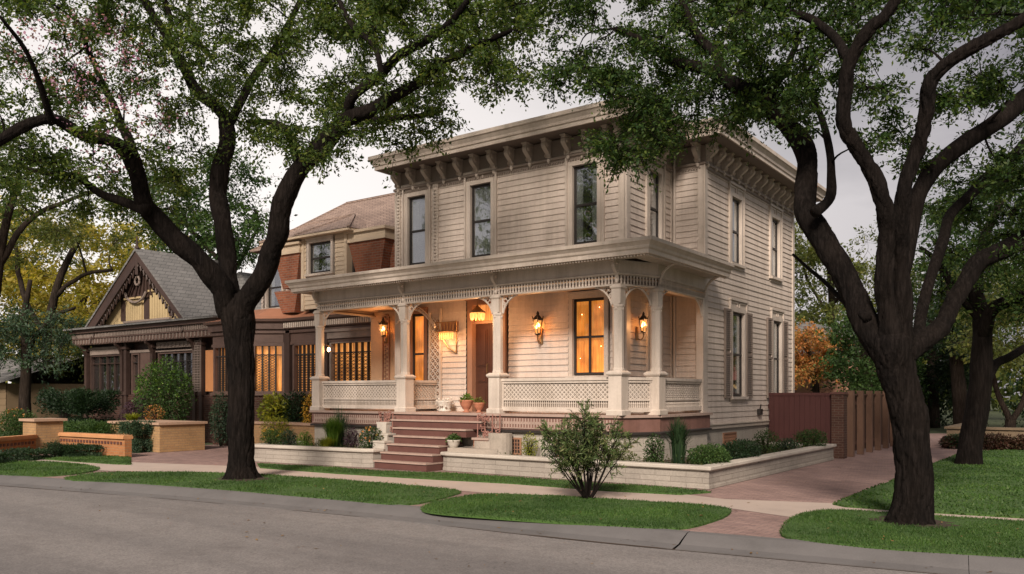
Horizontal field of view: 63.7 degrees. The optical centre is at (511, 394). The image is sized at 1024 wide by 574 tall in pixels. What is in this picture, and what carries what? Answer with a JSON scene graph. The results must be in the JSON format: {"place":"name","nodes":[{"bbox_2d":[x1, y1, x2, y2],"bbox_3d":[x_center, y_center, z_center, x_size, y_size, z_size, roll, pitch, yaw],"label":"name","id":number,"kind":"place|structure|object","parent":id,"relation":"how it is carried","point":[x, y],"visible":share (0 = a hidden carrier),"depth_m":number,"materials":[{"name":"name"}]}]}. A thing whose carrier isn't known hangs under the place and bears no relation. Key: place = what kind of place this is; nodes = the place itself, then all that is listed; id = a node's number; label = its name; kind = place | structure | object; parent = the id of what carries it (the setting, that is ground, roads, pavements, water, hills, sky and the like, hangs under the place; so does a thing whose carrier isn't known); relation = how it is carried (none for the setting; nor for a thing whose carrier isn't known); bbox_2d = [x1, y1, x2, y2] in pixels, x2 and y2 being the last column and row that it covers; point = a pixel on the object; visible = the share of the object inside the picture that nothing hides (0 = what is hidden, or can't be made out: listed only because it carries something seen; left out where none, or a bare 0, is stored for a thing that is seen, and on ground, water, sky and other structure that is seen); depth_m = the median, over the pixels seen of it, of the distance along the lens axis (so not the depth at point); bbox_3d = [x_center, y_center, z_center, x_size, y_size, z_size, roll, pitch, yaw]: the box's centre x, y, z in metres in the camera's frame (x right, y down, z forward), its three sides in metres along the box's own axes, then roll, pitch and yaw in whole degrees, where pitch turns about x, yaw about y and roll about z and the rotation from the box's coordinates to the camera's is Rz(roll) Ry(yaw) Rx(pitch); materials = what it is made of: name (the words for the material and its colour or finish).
{"place":"outdoors","nodes":[
{"label":"outdoors","id":0,"kind":"place"},
{"bbox_2d":[0,461,98,476],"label":"lawn","id":1,"kind":"structure","parent":0,"point":[51,475],"depth_m":17.80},
{"bbox_2d":[44,455,130,464],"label":"lawn","id":2,"kind":"structure","parent":0,"point":[101,462],"depth_m":20.73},
{"bbox_2d":[66,472,460,504],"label":"lawn","id":3,"kind":"structure","parent":0,"point":[392,501],"depth_m":14.62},
{"bbox_2d":[0,0,575,479],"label":"street tree","id":4,"kind":"object","parent":3,"relation":"on","point":[488,38],"visible":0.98,"depth_m":15.66,"materials":[{"name":"green plant"}]},
{"bbox_2d":[0,486,927,573],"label":"road","id":5,"kind":"structure","parent":0,"point":[43,531],"depth_m":9.74,"materials":[{"name":"asphalt"}]},
{"bbox_2d":[0,485,945,573],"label":"gutter joint","id":6,"kind":"object","parent":5,"relation":"on","point":[584,540],"visible":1,"depth_m":9.93,"materials":[{"name":"concrete"}]},
{"bbox_2d":[258,463,710,494],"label":"lawn","id":7,"kind":"structure","parent":0,"point":[541,484],"depth_m":15.94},
{"bbox_2d":[0,404,1023,444],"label":"yard ground","id":8,"kind":"structure","parent":0,"point":[996,418],"depth_m":51.67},
{"bbox_2d":[0,407,38,436],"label":"flowering bush","id":9,"kind":"object","parent":8,"relation":"on","point":[15,416],"visible":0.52,"depth_m":26.00,"materials":[{"name":"green plant"}]},
{"bbox_2d":[0,446,58,463],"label":"ground cover","id":10,"kind":"object","parent":8,"relation":"on","point":[6,455],"visible":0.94,"depth_m":21.16,"materials":[{"name":"green plant"}]},
{"bbox_2d":[0,184,70,382],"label":"yellow tree","id":11,"kind":"object","parent":8,"relation":"on","point":[12,222],"visible":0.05,"depth_m":58.04,"materials":[{"name":"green plant"}]},
{"bbox_2d":[0,356,83,430],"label":"ochre bungalow","id":12,"kind":"object","parent":8,"relation":"on","point":[9,395],"visible":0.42,"depth_m":39.19,"materials":[{"name":"paint"}]},
{"bbox_2d":[19,418,66,453],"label":"brick pier","id":13,"kind":"structure","parent":8,"relation":"on","point":[45,430],"depth_m":23.53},
{"bbox_2d":[0,279,88,432],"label":"garden tree","id":14,"kind":"object","parent":8,"relation":"on","point":[15,330],"visible":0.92,"depth_m":35.15,"materials":[{"name":"green plant"}]},
{"bbox_2d":[42,442,106,457],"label":"ground cover","id":15,"kind":"object","parent":8,"relation":"on","point":[71,450],"visible":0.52,"depth_m":22.33,"materials":[{"name":"green plant"}]},
{"bbox_2d":[0,186,150,417],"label":"garden tree","id":16,"kind":"object","parent":8,"relation":"on","point":[50,235],"visible":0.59,"depth_m":39.80,"materials":[{"name":"green plant"}]},
{"bbox_2d":[33,386,122,433],"bbox_3d":[-15.929,0.739,30.314,4.210,2.113,1.716,0,0,36],"label":"dark hedge","id":17,"kind":"object","parent":8,"relation":"on","point":[78,402],"visible":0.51,"depth_m":29.93,"materials":[{"name":"green plant"}]},
{"bbox_2d":[63,418,123,433],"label":"hedge","id":18,"kind":"object","parent":8,"relation":"on","point":[93,426],"visible":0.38,"depth_m":25.49,"materials":[{"name":"green plant"}]},
{"bbox_2d":[0,205,188,357],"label":"yellow tree","id":19,"kind":"object","parent":8,"relation":"on","point":[81,301],"visible":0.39,"depth_m":48.97,"materials":[{"name":"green plant"}]},
{"bbox_2d":[0,146,208,296],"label":"garden tree","id":20,"kind":"object","parent":8,"relation":"on","point":[7,216],"visible":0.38,"depth_m":23.89,"materials":[{"name":"green plant"}]},
{"bbox_2d":[116,419,156,452],"bbox_3d":[-11.061,1.242,24.306,1.176,1.025,0.885,0,0,36],"label":"weeping hedge","id":21,"kind":"object","parent":8,"relation":"on","point":[133,429],"visible":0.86,"depth_m":24.16,"materials":[{"name":"green plant"}]},
{"bbox_2d":[118,397,158,419],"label":"shrub","id":22,"kind":"object","parent":8,"relation":"on","point":[130,405],"visible":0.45,"depth_m":27.73,"materials":[{"name":"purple plant"}]},
{"bbox_2d":[63,236,260,442],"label":"gabled house","id":23,"kind":"structure","parent":8,"relation":"on","point":[152,306],"depth_m":31.18,"materials":[{"name":"brown wood"}]},
{"bbox_2d":[90,354,119,391],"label":"window","id":24,"kind":"structure","parent":23,"relation":"in","point":[104,369],"depth_m":33.52,"materials":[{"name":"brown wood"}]},
{"bbox_2d":[131,353,139,393],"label":"window","id":25,"kind":"structure","parent":23,"relation":"in","point":[135,357],"depth_m":32.07,"materials":[{"name":"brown wood"}]},
{"bbox_2d":[158,351,191,393],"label":"window","id":26,"kind":"structure","parent":23,"relation":"in","point":[183,357],"depth_m":30.26,"materials":[{"name":"grey wood"}]},
{"bbox_2d":[131,355,194,420],"bbox_3d":[-11.712,0.029,27.783,2.501,2.749,1.893,0,0,36],"label":"flowering bush","id":27,"kind":"object","parent":8,"relation":"on","point":[168,399],"visible":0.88,"depth_m":27.50,"materials":[{"name":"green plant"}]},
{"bbox_2d":[122,135,296,271],"bbox_3d":[-13.537,-4.896,36.246,7.057,13.157,9.435,0,0,-24],"label":"garden tree","id":28,"kind":"object","parent":8,"relation":"on","point":[205,240],"visible":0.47,"depth_m":34.72,"materials":[{"name":"green plant"}]},
{"bbox_2d":[208,390,227,445],"bbox_3d":[-9.502,0.807,26.896,0.818,1.908,0.727,0,0,24],"label":"climbing shrub","id":29,"kind":"object","parent":8,"relation":"on","point":[222,433],"visible":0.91,"depth_m":26.81,"materials":[{"name":"green plant"}]},
{"bbox_2d":[203,192,394,444],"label":"brick dormer house","id":30,"kind":"structure","parent":8,"relation":"on","point":[353,236],"depth_m":26.08,"materials":[{"name":"brown wood"}]},
{"bbox_2d":[213,347,227,392],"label":"window","id":31,"kind":"structure","parent":30,"relation":"in","point":[220,374],"depth_m":27.67,"materials":[{"name":"brown wood"}]},
{"bbox_2d":[253,344,283,392],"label":"window","id":32,"kind":"structure","parent":30,"relation":"in","point":[269,359],"depth_m":26.56,"materials":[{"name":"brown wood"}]},
{"bbox_2d":[264,269,285,308],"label":"window","id":33,"kind":"structure","parent":30,"relation":"in","point":[271,301],"depth_m":28.28,"materials":[{"name":"paint"}]},
{"bbox_2d":[292,342,315,392],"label":"window","id":34,"kind":"structure","parent":30,"relation":"in","point":[303,355],"depth_m":26.11,"materials":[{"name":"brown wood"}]},
{"bbox_2d":[304,234,334,277],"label":"window","id":35,"kind":"structure","parent":30,"relation":"in","point":[320,257],"depth_m":25.98,"materials":[{"name":"paint"}]},
{"bbox_2d":[329,340,370,380],"bbox_3d":[-4.764,-0.825,24.759,1.960,1.570,0.197,0,0,36],"label":"window","id":36,"kind":"structure","parent":30,"relation":"in","point":[348,361],"depth_m":24.85,"materials":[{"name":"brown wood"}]},
{"bbox_2d":[795,316,847,392],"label":"orange tree","id":37,"kind":"object","parent":8,"relation":"on","point":[805,368],"visible":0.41,"depth_m":44.69,"materials":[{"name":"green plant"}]},
{"bbox_2d":[795,215,923,326],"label":"garden tree","id":38,"kind":"object","parent":8,"relation":"on","point":[807,254],"visible":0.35,"depth_m":58.24,"materials":[{"name":"green plant"}]},
{"bbox_2d":[811,304,930,398],"bbox_3d":[17.469,-1.474,39.869,5.652,6.382,8.218,0,0,17],"label":"garden tree","id":39,"kind":"object","parent":8,"relation":"on","point":[862,377],"visible":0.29,"depth_m":38.63,"materials":[{"name":"green plant"}]},
{"bbox_2d":[807,365,1023,426],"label":"hedge","id":40,"kind":"object","parent":8,"relation":"on","point":[1006,402],"visible":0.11,"depth_m":43.29,"materials":[{"name":"green plant"}]},
{"bbox_2d":[912,185,1023,388],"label":"garden tree","id":41,"kind":"object","parent":8,"relation":"on","point":[976,231],"visible":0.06,"depth_m":47.81,"materials":[{"name":"green plant"}]},
{"bbox_2d":[928,283,1014,424],"bbox_3d":[19.554,-1.661,35.820,4.050,6.707,5.948,0,0,36],"label":"garden tree","id":42,"kind":"object","parent":8,"relation":"on","point":[958,385],"visible":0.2,"depth_m":35.76,"materials":[{"name":"green plant"}]},
{"bbox_2d":[931,254,1023,427],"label":"garden tree","id":43,"kind":"object","parent":8,"relation":"on","point":[1010,420],"visible":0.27,"depth_m":31.55,"materials":[{"name":"green plant"}]},
{"bbox_2d":[0,0,1023,397],"label":"sky","id":44,"kind":"structure","parent":0,"point":[852,206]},
{"bbox_2d":[32,433,1004,538],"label":"brick paving","id":45,"kind":"structure","parent":0,"point":[831,481],"depth_m":16.27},
{"bbox_2d":[0,435,37,455],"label":"garden wall","id":46,"kind":"structure","parent":45,"relation":"on","point":[18,441],"depth_m":22.49,"materials":[{"name":"orange brick"}]},
{"bbox_2d":[58,432,132,456],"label":"garden wall","id":47,"kind":"structure","parent":45,"relation":"on","point":[118,444],"depth_m":22.49,"materials":[{"name":"orange brick"}]},
{"bbox_2d":[107,420,207,451],"bbox_3d":[-10.960,1.265,25.437,2.890,0.870,1.600,0,0,36],"label":"brick planter","id":48,"kind":"object","parent":45,"relation":"on","point":[173,435],"visible":0.68,"depth_m":24.57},
{"bbox_2d":[254,421,314,444],"bbox_3d":[-6.746,1.270,24.623,4.270,0.860,0.550,0,0,36],"label":"brick planter","id":49,"kind":"object","parent":45,"relation":"on","point":[298,427],"visible":0.18,"depth_m":24.16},
{"bbox_2d":[256,390,290,421],"bbox_3d":[-7.512,0.589,25.957,1.351,1.423,1.054,0,0,36],"label":"leafy plant","id":50,"kind":"object","parent":49,"relation":"in","point":[267,402],"visible":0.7,"depth_m":25.78,"materials":[{"name":"green plant"}]},
{"bbox_2d":[259,416,291,439],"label":"shrub","id":51,"kind":"object","parent":49,"relation":"in","point":[276,424],"visible":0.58,"depth_m":24.12,"materials":[{"name":"green plant"}]},
{"bbox_2d":[274,390,311,422],"bbox_3d":[-6.753,0.639,25.695,2.030,1.628,0.748,0,0,36],"label":"leafy plant","id":52,"kind":"object","parent":49,"relation":"in","point":[294,410],"visible":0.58,"depth_m":25.57,"materials":[{"name":"green plant"}]},
{"bbox_2d":[254,441,384,467],"bbox_3d":[-4.612,1.485,20.478,4.091,0.430,1.856,0,0,36],"label":"stone planter","id":53,"kind":"object","parent":45,"relation":"on","point":[330,456],"visible":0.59,"depth_m":19.77,"materials":[{"name":"beige stone"}]},
{"bbox_2d":[259,426,285,444],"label":"shrub","id":54,"kind":"object","parent":53,"relation":"on","point":[268,439],"visible":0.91,"depth_m":21.23,"materials":[{"name":"green plant"}]},
{"bbox_2d":[279,428,297,444],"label":"shrub","id":55,"kind":"object","parent":53,"relation":"on","point":[289,438],"visible":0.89,"depth_m":21.32,"materials":[{"name":"green plant"}]},
{"bbox_2d":[319,415,344,446],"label":"grass tuft","id":56,"kind":"object","parent":53,"relation":"on","point":[333,428],"visible":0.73,"depth_m":20.27,"materials":[{"name":"green plant"}]},
{"bbox_2d":[328,403,352,446],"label":"shrub","id":57,"kind":"object","parent":53,"relation":"on","point":[344,427],"visible":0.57,"depth_m":20.67,"materials":[{"name":"green plant"}]},
{"bbox_2d":[343,427,362,447],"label":"shrub","id":58,"kind":"object","parent":53,"relation":"on","point":[355,440],"visible":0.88,"depth_m":20.10,"materials":[{"name":"purple plant"}]},
{"bbox_2d":[359,425,383,447],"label":"shrub","id":59,"kind":"object","parent":53,"relation":"on","point":[367,438],"visible":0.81,"depth_m":19.66,"materials":[{"name":"green plant"}]},
{"bbox_2d":[371,422,395,450],"bbox_3d":[-3.051,1.190,19.867,0.574,1.020,1.216,0,0,0],"label":"stair cheek","id":60,"kind":"object","parent":45,"relation":"on","point":[386,432],"visible":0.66,"depth_m":19.70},
{"bbox_2d":[285,99,825,471],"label":"victorian house","id":61,"kind":"structure","parent":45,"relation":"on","point":[513,228],"depth_m":19.69,"materials":[{"name":"paint"}]},
{"bbox_2d":[401,180,431,265],"bbox_3d":[-2.477,-4.407,21.738,1.040,2.295,0.270,0,0,36],"label":"window","id":62,"kind":"structure","parent":61,"relation":"in","point":[416,212],"depth_m":21.84,"materials":[{"name":"glass"}]},
{"bbox_2d":[410,307,427,379],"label":"window","id":63,"kind":"structure","parent":61,"relation":"in","point":[418,323],"depth_m":21.79,"materials":[{"name":"glass"}]},
{"bbox_2d":[436,397,453,411],"bbox_3d":[-1.683,0.251,20.613,0.465,0.358,0.459,0,0,36],"label":"cast planter","id":64,"kind":"object","parent":61,"relation":"on","point":[444,406],"visible":0.99,"depth_m":20.46,"materials":[{"name":"white stone"}]},
{"bbox_2d":[434,320,458,353],"bbox_3d":[-1.659,-1.455,20.915,0.668,0.851,0.277,0,0,36],"label":"wall sconce","id":65,"kind":"object","parent":61,"relation":"attached to","point":[448,327],"depth_m":20.87,"materials":[{"name":"gold metal"}]},
{"bbox_2d":[459,393,474,411],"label":"potted plant","id":66,"kind":"object","parent":61,"relation":"on","point":[466,401],"visible":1,"depth_m":19.41,"materials":[{"name":"green plant"}]},
{"bbox_2d":[469,299,484,320],"bbox_3d":[-0.839,-2.080,20.001,0.400,0.560,0.400,0,0,36],"label":"hanging lantern","id":67,"kind":"object","parent":61,"relation":"hanging from","point":[476,310],"visible":0.99,"depth_m":19.89,"materials":[{"name":"glass"}]},
{"bbox_2d":[463,166,497,258],"bbox_3d":[-0.744,-4.407,20.482,1.060,2.295,0.270,0,0,36],"label":"window","id":68,"kind":"structure","parent":61,"relation":"in","point":[480,202],"depth_m":20.58,"materials":[{"name":"glass"}]},
{"bbox_2d":[465,296,508,410],"bbox_3d":[-0.600,-0.980,20.365,1.280,2.820,0.230,0,0,36],"label":"front door","id":69,"kind":"structure","parent":61,"relation":"in","point":[479,333],"depth_m":20.55,"materials":[{"name":"brown paint"}]},
{"bbox_2d":[477,413,500,437],"bbox_3d":[-0.535,0.747,18.390,0.665,0.666,0.071,0,0,36],"label":"scroll trellis","id":70,"kind":"object","parent":61,"relation":"attached to","point":[485,432],"visible":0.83,"depth_m":18.42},
{"bbox_2d":[532,311,543,343],"bbox_3d":[0.609,-1.559,19.232,0.330,0.773,0.274,0,0,-24],"label":"wall lantern","id":71,"kind":"object","parent":61,"relation":"attached to","point":[537,318],"depth_m":19.19,"materials":[{"name":"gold metal"}]},
{"bbox_2d":[564,147,604,245],"bbox_3d":[1.685,-4.407,18.721,1.060,2.295,0.270,0,0,36],"label":"window","id":72,"kind":"structure","parent":61,"relation":"in","point":[584,191],"depth_m":18.84,"materials":[{"name":"glass"}]},
{"bbox_2d":[566,289,609,377],"bbox_3d":[1.758,-1.305,18.668,1.110,2.050,0.270,0,0,36],"label":"window","id":73,"kind":"structure","parent":61,"relation":"in","point":[588,324],"depth_m":18.71,"materials":[{"name":"glass"}]},
{"bbox_2d":[645,303,664,371],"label":"window","id":74,"kind":"structure","parent":61,"relation":"in","point":[647,304],"depth_m":18.87,"materials":[{"name":"paint"}]},
{"bbox_2d":[645,155,666,239],"bbox_3d":[3.290,-4.428,19.231,0.270,2.175,1.010,0,0,36],"label":"window","id":75,"kind":"structure","parent":61,"relation":"in","point":[655,203],"depth_m":19.43,"materials":[{"name":"paint"}]},
{"bbox_2d":[728,181,745,271],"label":"window","id":76,"kind":"structure","parent":61,"relation":"in","point":[736,195],"depth_m":21.34,"materials":[{"name":"paint"}]},
{"bbox_2d":[724,297,752,401],"bbox_3d":[5.778,-1.117,21.249,0.270,2.635,1.910,0,0,36],"label":"window","id":77,"kind":"structure","parent":61,"relation":"in","point":[738,328],"depth_m":21.47,"materials":[{"name":"paint"}]},
{"bbox_2d":[768,203,783,283],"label":"window","id":78,"kind":"structure","parent":61,"relation":"in","point":[775,265],"depth_m":23.85,"materials":[{"name":"paint"}]},
{"bbox_2d":[767,308,787,397],"bbox_3d":[7.578,-1.117,23.731,0.270,2.635,1.780,0,0,36],"label":"window","id":79,"kind":"structure","parent":61,"relation":"in","point":[777,328],"depth_m":23.97,"materials":[{"name":"paint"}]},
{"bbox_2d":[440,441,836,488],"bbox_3d":[3.362,1.495,19.919,6.482,0.410,8.400,0,0,36],"label":"stone planter","id":80,"kind":"object","parent":45,"relation":"on","point":[710,476],"visible":0.74,"depth_m":16.71,"materials":[{"name":"beige stone"}]},
{"bbox_2d":[445,432,461,447],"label":"potted plant","id":81,"kind":"object","parent":80,"relation":"on","point":[453,440],"visible":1,"depth_m":18.47,"materials":[{"name":"green plant"}]},
{"bbox_2d":[448,433,511,454],"bbox_3d":[-0.709,1.130,18.337,1.425,0.540,0.659,0,0,36],"label":"stair cheek","id":82,"kind":"object","parent":80,"relation":"on","point":[497,443],"visible":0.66,"depth_m":18.03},
{"bbox_2d":[520,432,539,455],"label":"shrub","id":83,"kind":"object","parent":80,"relation":"on","point":[529,451],"visible":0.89,"depth_m":17.61,"materials":[{"name":"green plant"}]},
{"bbox_2d":[272,437,817,464],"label":"bedding leaves","id":84,"kind":"object","parent":80,"relation":"in","point":[687,462],"visible":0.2,"depth_m":18.74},
{"bbox_2d":[642,432,665,462],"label":"shrub","id":85,"kind":"object","parent":80,"relation":"on","point":[652,447],"visible":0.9,"depth_m":15.87,"materials":[{"name":"green plant"}]},
{"bbox_2d":[663,416,693,463],"bbox_3d":[3.131,0.887,15.562,0.669,1.026,0.567,0,0,36],"label":"spiky plant","id":86,"kind":"object","parent":80,"relation":"on","point":[679,440],"visible":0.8,"depth_m":15.51,"materials":[{"name":"green plant"}]},
{"bbox_2d":[686,443,732,464],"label":"shrub","id":87,"kind":"object","parent":80,"relation":"on","point":[715,454],"visible":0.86,"depth_m":15.54,"materials":[{"name":"green plant"}]},
{"bbox_2d":[721,438,761,459],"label":"shrub","id":88,"kind":"object","parent":80,"relation":"on","point":[745,448],"visible":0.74,"depth_m":16.86,"materials":[{"name":"green plant"}]},
{"bbox_2d":[752,428,780,454],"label":"boxwood","id":89,"kind":"object","parent":80,"relation":"on","point":[766,448],"visible":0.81,"depth_m":18.70,"materials":[{"name":"green plant"}]},
{"bbox_2d":[775,438,799,450],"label":"shrub","id":90,"kind":"object","parent":80,"relation":"on","point":[784,444],"visible":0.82,"depth_m":19.74,"materials":[{"name":"green plant"}]},
{"bbox_2d":[792,428,829,446],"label":"boxwood","id":91,"kind":"object","parent":80,"relation":"on","point":[817,438],"visible":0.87,"depth_m":20.65,"materials":[{"name":"green plant"}]},
{"bbox_2d":[830,392,847,458],"bbox_3d":[8.707,0.820,21.924,0.360,1.760,0.360,0,0,36],"label":"brick post","id":92,"kind":"object","parent":45,"relation":"on","point":[839,419],"visible":0.96,"depth_m":21.80,"materials":[{"name":"brick"}]},
{"bbox_2d":[768,393,830,443],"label":"board gate","id":93,"kind":"structure","parent":92,"relation":"attached to","point":[790,414],"depth_m":22.55,"materials":[{"name":"wood"}]},
{"bbox_2d":[847,391,892,456],"bbox_3d":[11.664,0.800,25.900,0.280,1.800,9.570,0,0,36],"label":"side fence","id":94,"kind":"object","parent":45,"relation":"on","point":[869,428],"visible":0.56,"depth_m":24.12,"materials":[{"name":"wood"}]},
{"bbox_2d":[944,423,1023,449],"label":"garden wall","id":95,"kind":"structure","parent":45,"relation":"on","point":[956,428],"depth_m":25.47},
{"bbox_2d":[983,432,1016,449],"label":"wall shrub","id":96,"kind":"object","parent":45,"relation":"on","point":[993,443],"visible":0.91,"depth_m":24.99,"materials":[{"name":"brown plant"}]},
{"bbox_2d":[27,459,1023,520],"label":"sidewalk","id":97,"kind":"structure","parent":0,"point":[786,508],"depth_m":14.54,"materials":[{"name":"concrete"}]},
{"bbox_2d":[421,494,729,529],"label":"lawn","id":98,"kind":"structure","parent":0,"point":[568,522],"depth_m":11.54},
{"bbox_2d":[531,397,641,497],"bbox_3d":[1.155,0.845,13.243,1.693,1.630,1.492,0,0,-11],"label":"airy shrub","id":99,"kind":"object","parent":98,"relation":"on","point":[586,453],"visible":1,"depth_m":13.01,"materials":[{"name":"green plant"}]},
{"bbox_2d":[795,321,875,392],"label":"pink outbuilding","id":100,"kind":"structure","parent":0,"point":[802,389],"depth_m":48.54,"materials":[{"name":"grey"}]},
{"bbox_2d":[781,510,1023,557],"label":"lawn","id":101,"kind":"structure","parent":0,"point":[961,522],"depth_m":9.81,"materials":[{"name":"plant"}]},
{"bbox_2d":[527,0,1023,525],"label":"street tree","id":102,"kind":"object","parent":101,"relation":"on","point":[895,340],"visible":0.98,"depth_m":11.28,"materials":[{"name":"green plant"}]},
{"bbox_2d":[833,450,1023,518],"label":"lawn","id":103,"kind":"structure","parent":0,"point":[971,513],"depth_m":13.93,"materials":[{"name":"plant"}]},
{"bbox_2d":[0,449,1023,557],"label":"grass","id":104,"kind":"structure","parent":103,"relation":"on","point":[488,505],"depth_m":12.79,"materials":[{"name":"plant"}]},
{"bbox_2d":[912,165,1023,464],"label":"lawn tree","id":105,"kind":"object","parent":103,"relation":"on","point":[984,366],"visible":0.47,"depth_m":19.57,"materials":[{"name":"green plant"}]},
{"bbox_2d":[913,259,1003,427],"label":"dark conifer","id":106,"kind":"object","parent":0,"point":[936,378],"visible":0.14,"depth_m":40.95,"materials":[{"name":"green plant"}]},
{"label":"ground","id":107,"kind":"structure","parent":0,"visible":0},
{"bbox_2d":[5,355,1023,411],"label":"wood","id":108,"kind":"object","parent":107,"relation":"on","point":[994,403],"visible":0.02,"depth_m":81.23,"materials":[{"name":"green plant"}]},
{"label":"kerb bed","id":109,"kind":"structure","parent":107,"relation":"on","visible":0},
{"bbox_2d":[0,475,1023,573],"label":"kerb","id":110,"kind":"structure","parent":109,"relation":"on","point":[799,551],"depth_m":10.30,"materials":[{"name":"concrete"}]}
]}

